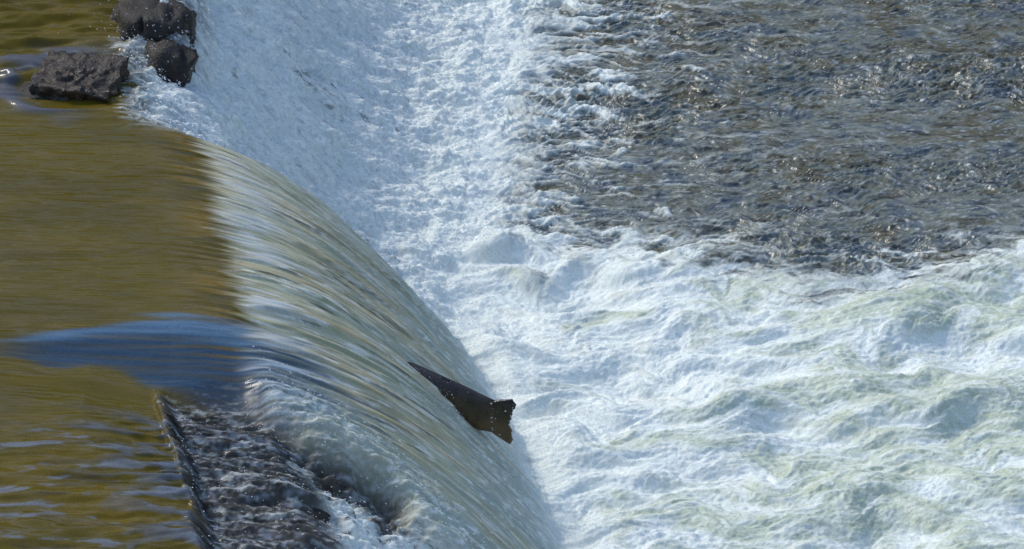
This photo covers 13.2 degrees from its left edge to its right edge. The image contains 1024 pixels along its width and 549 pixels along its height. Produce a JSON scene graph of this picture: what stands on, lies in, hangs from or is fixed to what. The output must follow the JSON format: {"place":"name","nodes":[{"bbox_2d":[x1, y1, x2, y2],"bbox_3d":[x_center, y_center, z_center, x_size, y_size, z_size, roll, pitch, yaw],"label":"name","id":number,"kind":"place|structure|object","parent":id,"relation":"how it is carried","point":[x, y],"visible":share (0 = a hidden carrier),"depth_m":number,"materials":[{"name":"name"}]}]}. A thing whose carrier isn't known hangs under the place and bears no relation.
{"place":"outdoors","nodes":[
{"label":"outdoors","id":0,"kind":"place"},
{"bbox_2d":[0,0,245,548],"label":"river","id":1,"kind":"structure","parent":0,"point":[116,313],"depth_m":12.37,"materials":[{"name":"liquid"}]},
{"bbox_2d":[18,81,49,99],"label":"water","id":2,"kind":"structure","parent":1,"relation":"in","point":[24,87],"depth_m":13.44,"materials":[{"name":"grey liquid"}]},
{"bbox_2d":[29,50,129,102],"bbox_3d":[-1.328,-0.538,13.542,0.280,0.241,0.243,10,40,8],"label":"boulder","id":3,"kind":"object","parent":1,"relation":"on","point":[65,76],"visible":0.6,"depth_m":13.46,"materials":[{"name":"grey stone"}]},
{"bbox_2d":[438,0,1023,548],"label":"river","id":4,"kind":"structure","parent":0,"point":[804,92],"depth_m":14.03,"materials":[{"name":"liquid"}]},
{"bbox_2d":[68,0,1021,548],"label":"spray","id":5,"kind":"object","parent":4,"relation":"on","point":[290,138],"visible":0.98,"depth_m":14.19,"materials":[{"name":"white liquid"}]},
{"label":"ground","id":6,"kind":"structure","parent":0,"visible":0},
{"bbox_2d":[110,0,330,522],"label":"stone weir","id":7,"kind":"object","parent":6,"relation":"on","point":[138,16],"visible":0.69,"depth_m":13.71,"materials":[{"name":"grey stone"}]},
{"bbox_2d":[115,0,565,548],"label":"falling water","id":8,"kind":"structure","parent":7,"relation":"on","point":[325,299],"depth_m":12.89,"materials":[{"name":"white liquid"}]},
{"bbox_2d":[408,362,515,443],"bbox_3d":[-0.348,0.334,12.829,0.794,0.229,0.106,19,34,25],"label":"salmon","id":9,"kind":"object","parent":8,"relation":"in","point":[476,408],"visible":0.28,"depth_m":12.70,"materials":[{"name":"black"}]}
]}

